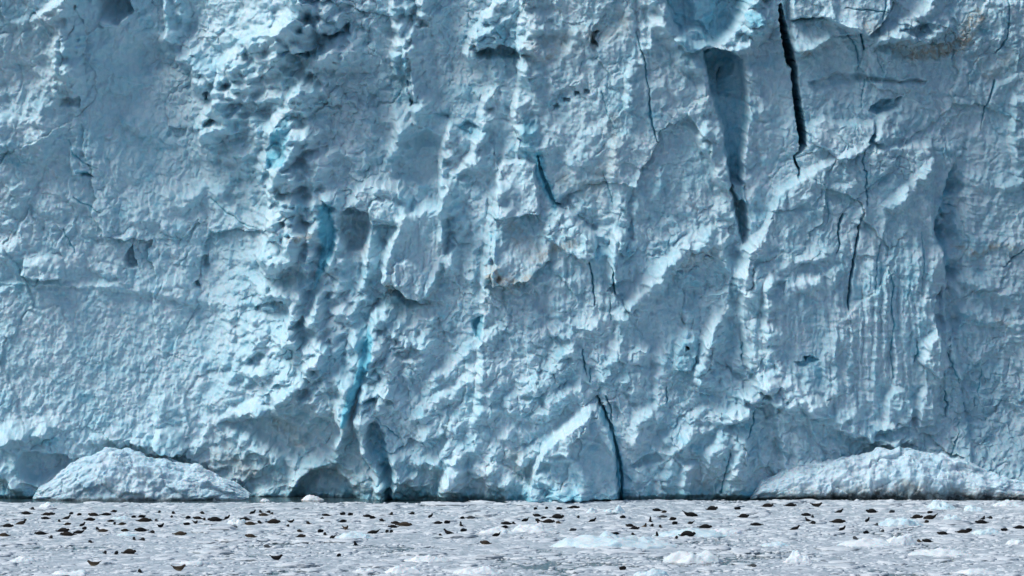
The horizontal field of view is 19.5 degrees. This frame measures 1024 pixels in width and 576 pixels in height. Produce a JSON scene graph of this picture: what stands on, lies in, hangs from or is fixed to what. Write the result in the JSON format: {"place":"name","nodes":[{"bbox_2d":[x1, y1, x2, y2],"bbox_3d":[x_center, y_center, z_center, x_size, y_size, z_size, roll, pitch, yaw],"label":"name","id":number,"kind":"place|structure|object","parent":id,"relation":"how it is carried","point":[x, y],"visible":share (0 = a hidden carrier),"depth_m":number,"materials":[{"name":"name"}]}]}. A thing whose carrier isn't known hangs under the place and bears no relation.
{"place":"outdoors","nodes":[
{"label":"outdoors","id":0,"kind":"place"},
{"bbox_2d":[0,0,1023,502],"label":"glacier","id":1,"kind":"object","parent":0,"point":[522,250],"visible":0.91,"depth_m":408.57,"materials":[{"name":"blue ice"}]},
{"bbox_2d":[0,496,1023,575],"bbox_3d":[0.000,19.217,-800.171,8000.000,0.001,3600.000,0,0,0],"label":"water","id":2,"kind":"structure","parent":0,"point":[296,499],"depth_m":325.69,"materials":[{"name":"grey liquid"}]},
{"bbox_2d":[10,556,36,562],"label":"ice floe","id":3,"kind":"object","parent":2,"relation":"on","point":[25,559],"visible":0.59,"depth_m":300.24,"materials":[{"name":"white ice"}]},
{"bbox_2d":[39,502,54,507],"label":"ice floe","id":4,"kind":"object","parent":2,"relation":"on","point":[47,505],"visible":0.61,"depth_m":381.79,"materials":[{"name":"white ice"}]},
{"bbox_2d":[52,570,89,575],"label":"ice floe","id":5,"kind":"object","parent":2,"relation":"on","point":[75,573],"visible":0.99,"depth_m":285.98,"materials":[{"name":"white ice"}]},
{"bbox_2d":[111,516,129,518],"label":"ice floe","id":6,"kind":"object","parent":2,"relation":"on","point":[123,517],"visible":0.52,"depth_m":362.36,"materials":[{"name":"white ice"}]},
{"bbox_2d":[117,532,137,535],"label":"ice floe","id":7,"kind":"object","parent":2,"relation":"on","point":[126,534],"visible":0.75,"depth_m":335.77,"materials":[{"name":"white ice"}]},
{"bbox_2d":[33,447,250,500],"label":"iceberg","id":8,"kind":"object","parent":2,"relation":"on","point":[114,474],"visible":0.96,"depth_m":399.97,"materials":[{"name":"white ice"}]},
{"bbox_2d":[178,560,211,564],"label":"ice floe","id":9,"kind":"object","parent":2,"relation":"on","point":[197,562],"visible":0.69,"depth_m":297.91,"materials":[{"name":"white ice"}]},
{"bbox_2d":[227,518,245,523],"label":"ice floe","id":10,"kind":"object","parent":2,"relation":"on","point":[236,521],"visible":0.56,"depth_m":354.27,"materials":[{"name":"white ice"}]},
{"bbox_2d":[302,495,323,499],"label":"ice floe","id":11,"kind":"object","parent":2,"relation":"on","point":[310,497],"visible":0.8,"depth_m":400.14,"materials":[{"name":"white ice"}]},
{"bbox_2d":[336,531,373,538],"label":"ice floe","id":12,"kind":"object","parent":2,"relation":"on","point":[354,534],"visible":0.45,"depth_m":331.44,"materials":[{"name":"white ice"}]},
{"bbox_2d":[356,568,373,571],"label":"ice floe","id":13,"kind":"object","parent":2,"relation":"on","point":[362,570],"visible":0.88,"depth_m":288.77,"materials":[{"name":"white ice"}]},
{"bbox_2d":[385,565,420,573],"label":"ice floe","id":14,"kind":"object","parent":2,"relation":"on","point":[401,569],"visible":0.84,"depth_m":288.16,"materials":[{"name":"white ice"}]},
{"bbox_2d":[404,555,449,562],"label":"ice floe","id":15,"kind":"object","parent":2,"relation":"on","point":[429,558],"visible":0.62,"depth_m":301.19,"materials":[{"name":"white ice"}]},
{"bbox_2d":[453,566,500,574],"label":"ice floe","id":16,"kind":"object","parent":2,"relation":"on","point":[480,570],"visible":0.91,"depth_m":287.15,"materials":[{"name":"white ice"}]},
{"bbox_2d":[479,526,516,533],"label":"ice floe","id":17,"kind":"object","parent":2,"relation":"on","point":[498,529],"visible":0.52,"depth_m":338.44,"materials":[{"name":"white ice"}]},
{"bbox_2d":[0,499,1023,575],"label":"brash ice","id":18,"kind":"structure","parent":2,"relation":"on","point":[160,551],"depth_m":331.24,"materials":[{"name":"white ice"}]},
{"bbox_2d":[1,523,13,526],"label":"seal","id":19,"kind":"object","parent":18,"relation":"on","point":[7,525],"visible":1,"depth_m":347.68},
{"bbox_2d":[15,519,26,524],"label":"seal","id":20,"kind":"object","parent":18,"relation":"on","point":[21,522],"visible":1,"depth_m":352.08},
{"bbox_2d":[34,531,48,534],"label":"seal","id":21,"kind":"object","parent":18,"relation":"on","point":[40,533],"visible":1,"depth_m":336.05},
{"bbox_2d":[57,528,69,531],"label":"seal","id":22,"kind":"object","parent":18,"relation":"on","point":[63,529],"visible":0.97,"depth_m":340.16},
{"bbox_2d":[60,531,76,535],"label":"seal","id":23,"kind":"object","parent":18,"relation":"on","point":[66,533],"visible":1,"depth_m":334.39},
{"bbox_2d":[73,529,85,533],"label":"seal","id":24,"kind":"object","parent":18,"relation":"on","point":[78,532],"visible":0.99,"depth_m":337.67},
{"bbox_2d":[88,513,99,515],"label":"seal","id":25,"kind":"object","parent":18,"relation":"on","point":[92,514],"visible":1,"depth_m":366.58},
{"bbox_2d":[87,560,101,565],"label":"seal","id":26,"kind":"object","parent":18,"relation":"on","point":[91,563],"visible":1,"depth_m":294.63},
{"bbox_2d":[121,549,135,553],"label":"seal","id":27,"kind":"object","parent":18,"relation":"on","point":[129,551],"visible":1,"depth_m":309.54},
{"bbox_2d":[134,527,148,531],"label":"seal","id":28,"kind":"object","parent":18,"relation":"on","point":[140,529],"visible":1,"depth_m":340.93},
{"bbox_2d":[136,518,151,521],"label":"seal","id":29,"kind":"object","parent":18,"relation":"on","point":[144,520],"visible":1,"depth_m":356.46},
{"bbox_2d":[171,564,185,570],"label":"seal","id":30,"kind":"object","parent":18,"relation":"on","point":[178,568],"visible":1,"depth_m":289.21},
{"bbox_2d":[172,531,186,535],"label":"seal","id":31,"kind":"object","parent":18,"relation":"on","point":[181,533],"visible":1,"depth_m":335.26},
{"bbox_2d":[207,517,224,521],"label":"seal","id":32,"kind":"object","parent":18,"relation":"on","point":[212,519],"visible":1,"depth_m":357.28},
{"bbox_2d":[245,521,256,524],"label":"seal","id":33,"kind":"object","parent":18,"relation":"on","point":[249,523],"visible":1,"depth_m":351.10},
{"bbox_2d":[245,534,256,537],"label":"seal","id":34,"kind":"object","parent":18,"relation":"on","point":[249,535],"visible":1,"depth_m":332.02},
{"bbox_2d":[265,519,280,523],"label":"seal","id":35,"kind":"object","parent":18,"relation":"on","point":[275,521],"visible":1,"depth_m":353.77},
{"bbox_2d":[269,554,282,559],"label":"seal","id":36,"kind":"object","parent":18,"relation":"on","point":[276,557],"visible":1,"depth_m":301.59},
{"bbox_2d":[367,529,379,533],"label":"seal","id":37,"kind":"object","parent":18,"relation":"on","point":[373,531],"visible":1,"depth_m":337.67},
{"bbox_2d":[395,522,411,526],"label":"seal","id":38,"kind":"object","parent":18,"relation":"on","point":[405,524],"visible":1,"depth_m":349.35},
{"bbox_2d":[480,540,491,544],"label":"seal","id":39,"kind":"object","parent":18,"relation":"on","point":[484,542],"visible":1,"depth_m":322.22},
{"bbox_2d":[541,519,554,522],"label":"seal","id":40,"kind":"object","parent":18,"relation":"on","point":[548,521],"visible":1,"depth_m":354.69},
{"bbox_2d":[549,514,563,518],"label":"seal","id":41,"kind":"object","parent":18,"relation":"on","point":[558,516],"visible":0.97,"depth_m":361.93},
{"bbox_2d":[678,531,695,536],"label":"seal","id":42,"kind":"object","parent":18,"relation":"on","point":[688,533],"visible":1,"depth_m":333.66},
{"bbox_2d":[682,510,697,516],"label":"seal","id":43,"kind":"object","parent":18,"relation":"on","point":[692,514],"visible":1,"depth_m":365.70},
{"bbox_2d":[697,524,711,527],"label":"seal","id":44,"kind":"object","parent":18,"relation":"on","point":[705,526],"visible":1,"depth_m":345.96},
{"bbox_2d":[706,506,717,509],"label":"seal","id":45,"kind":"object","parent":18,"relation":"on","point":[712,508],"visible":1,"depth_m":377.48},
{"bbox_2d":[737,514,748,517],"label":"seal","id":46,"kind":"object","parent":18,"relation":"on","point":[744,515],"visible":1,"depth_m":363.83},
{"bbox_2d":[750,522,763,525],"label":"seal","id":47,"kind":"object","parent":18,"relation":"on","point":[755,524],"visible":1,"depth_m":350.26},
{"bbox_2d":[762,503,773,506],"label":"seal","id":48,"kind":"object","parent":18,"relation":"on","point":[767,505],"visible":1,"depth_m":383.67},
{"bbox_2d":[783,503,796,506],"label":"seal","id":49,"kind":"object","parent":18,"relation":"on","point":[790,504],"visible":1,"depth_m":384.64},
{"bbox_2d":[810,502,822,506],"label":"seal","id":50,"kind":"object","parent":18,"relation":"on","point":[817,504],"visible":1,"depth_m":383.60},
{"bbox_2d":[829,519,845,522],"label":"seal","id":51,"kind":"object","parent":18,"relation":"on","point":[838,521],"visible":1,"depth_m":354.65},
{"bbox_2d":[866,509,877,512],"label":"seal","id":52,"kind":"object","parent":18,"relation":"on","point":[871,510],"visible":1,"depth_m":372.40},
{"bbox_2d":[910,514,922,518],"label":"seal","id":53,"kind":"object","parent":18,"relation":"on","point":[916,516],"visible":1,"depth_m":361.96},
{"bbox_2d":[923,513,937,518],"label":"seal","id":54,"kind":"object","parent":18,"relation":"on","point":[930,517],"visible":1,"depth_m":360.94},
{"bbox_2d":[937,531,948,534],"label":"seal","id":55,"kind":"object","parent":18,"relation":"on","point":[942,533],"visible":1,"depth_m":336.05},
{"bbox_2d":[955,529,969,532],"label":"seal","id":56,"kind":"object","parent":18,"relation":"on","point":[963,531],"visible":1,"depth_m":338.49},
{"bbox_2d":[975,520,988,523],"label":"seal","id":57,"kind":"object","parent":18,"relation":"on","point":[982,521],"visible":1,"depth_m":353.74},
{"bbox_2d":[1013,525,1023,528],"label":"seal","id":58,"kind":"object","parent":18,"relation":"on","point":[1019,527],"visible":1,"depth_m":345.15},
{"bbox_2d":[512,523,557,533],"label":"ice floe","id":59,"kind":"object","parent":2,"relation":"on","point":[535,528],"visible":0.56,"depth_m":340.87,"materials":[{"name":"white ice"}]},
{"bbox_2d":[586,507,597,512],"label":"ice floe","id":60,"kind":"object","parent":2,"relation":"on","point":[591,510],"visible":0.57,"depth_m":371.74,"materials":[{"name":"white ice"}]},
{"bbox_2d":[602,505,624,513],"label":"ice floe","id":61,"kind":"object","parent":2,"relation":"on","point":[618,510],"visible":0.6,"depth_m":372.85,"materials":[{"name":"white ice"}]},
{"bbox_2d":[549,531,678,548],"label":"ice floe","id":62,"kind":"object","parent":2,"relation":"on","point":[606,538],"visible":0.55,"depth_m":318.99,"materials":[{"name":"white ice"}]},
{"bbox_2d":[633,569,668,575],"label":"ice floe","id":63,"kind":"object","parent":2,"relation":"on","point":[654,572],"visible":1,"depth_m":284.74,"materials":[{"name":"white ice"}]},
{"bbox_2d":[652,528,730,537],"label":"ice floe","id":64,"kind":"object","parent":2,"relation":"on","point":[704,533],"visible":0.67,"depth_m":334.82,"materials":[{"name":"white ice"}]},
{"bbox_2d":[663,550,722,563],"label":"ice floe","id":65,"kind":"object","parent":2,"relation":"on","point":[705,556],"visible":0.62,"depth_m":300.72,"materials":[{"name":"white ice"}]},
{"bbox_2d":[711,528,743,534],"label":"ice floe","id":66,"kind":"object","parent":2,"relation":"on","point":[727,531],"visible":0.45,"depth_m":338.43,"materials":[{"name":"white ice"}]},
{"bbox_2d":[761,541,789,546],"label":"ice floe","id":67,"kind":"object","parent":2,"relation":"on","point":[780,543],"visible":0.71,"depth_m":321.57,"materials":[{"name":"white ice"}]},
{"bbox_2d":[783,550,813,563],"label":"ice floe","id":68,"kind":"object","parent":2,"relation":"on","point":[796,556],"visible":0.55,"depth_m":299.73,"materials":[{"name":"white ice"}]},
{"bbox_2d":[838,538,900,546],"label":"ice floe","id":69,"kind":"object","parent":2,"relation":"on","point":[867,542],"visible":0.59,"depth_m":321.25,"materials":[{"name":"white ice"}]},
{"bbox_2d":[750,446,1023,500],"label":"iceberg","id":70,"kind":"object","parent":2,"relation":"on","point":[881,473],"visible":0.89,"depth_m":400.10,"materials":[{"name":"white ice"}]},
{"bbox_2d":[878,517,922,526],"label":"ice floe","id":71,"kind":"object","parent":2,"relation":"on","point":[902,521],"visible":0.61,"depth_m":350.88,"materials":[{"name":"white ice"}]},
{"bbox_2d":[886,534,917,545],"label":"ice floe","id":72,"kind":"object","parent":2,"relation":"on","point":[906,540],"visible":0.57,"depth_m":322.03,"materials":[{"name":"white ice"}]},
{"bbox_2d":[926,500,955,509],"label":"ice floe","id":73,"kind":"object","parent":2,"relation":"on","point":[938,504],"visible":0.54,"depth_m":380.33,"materials":[{"name":"white ice"}]},
{"bbox_2d":[908,548,974,556],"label":"ice floe","id":74,"kind":"object","parent":2,"relation":"on","point":[939,552],"visible":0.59,"depth_m":308.51,"materials":[{"name":"white ice"}]},
{"bbox_2d":[943,514,961,519],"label":"ice floe","id":75,"kind":"object","parent":2,"relation":"on","point":[950,517],"visible":0.53,"depth_m":361.44,"materials":[{"name":"white ice"}]},
{"bbox_2d":[964,505,983,511],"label":"ice floe","id":76,"kind":"object","parent":2,"relation":"on","point":[971,508],"visible":0.56,"depth_m":376.78,"materials":[{"name":"white ice"}]},
{"bbox_2d":[954,568,998,573],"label":"ice floe","id":77,"kind":"object","parent":2,"relation":"on","point":[976,571],"visible":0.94,"depth_m":287.07,"materials":[{"name":"white ice"}]},
{"bbox_2d":[971,528,999,534],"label":"ice floe","id":78,"kind":"object","parent":2,"relation":"on","point":[986,531],"visible":0.54,"depth_m":338.31,"materials":[{"name":"white ice"}]},
{"bbox_2d":[993,500,1021,506],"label":"ice floe","id":79,"kind":"object","parent":2,"relation":"on","point":[1007,503],"visible":0.52,"depth_m":386.16,"materials":[{"name":"white ice"}]},
{"bbox_2d":[1006,539,1023,544],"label":"ice floe","id":80,"kind":"object","parent":2,"relation":"on","point":[1016,542],"visible":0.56,"depth_m":323.57,"materials":[{"name":"white ice"}]}
]}

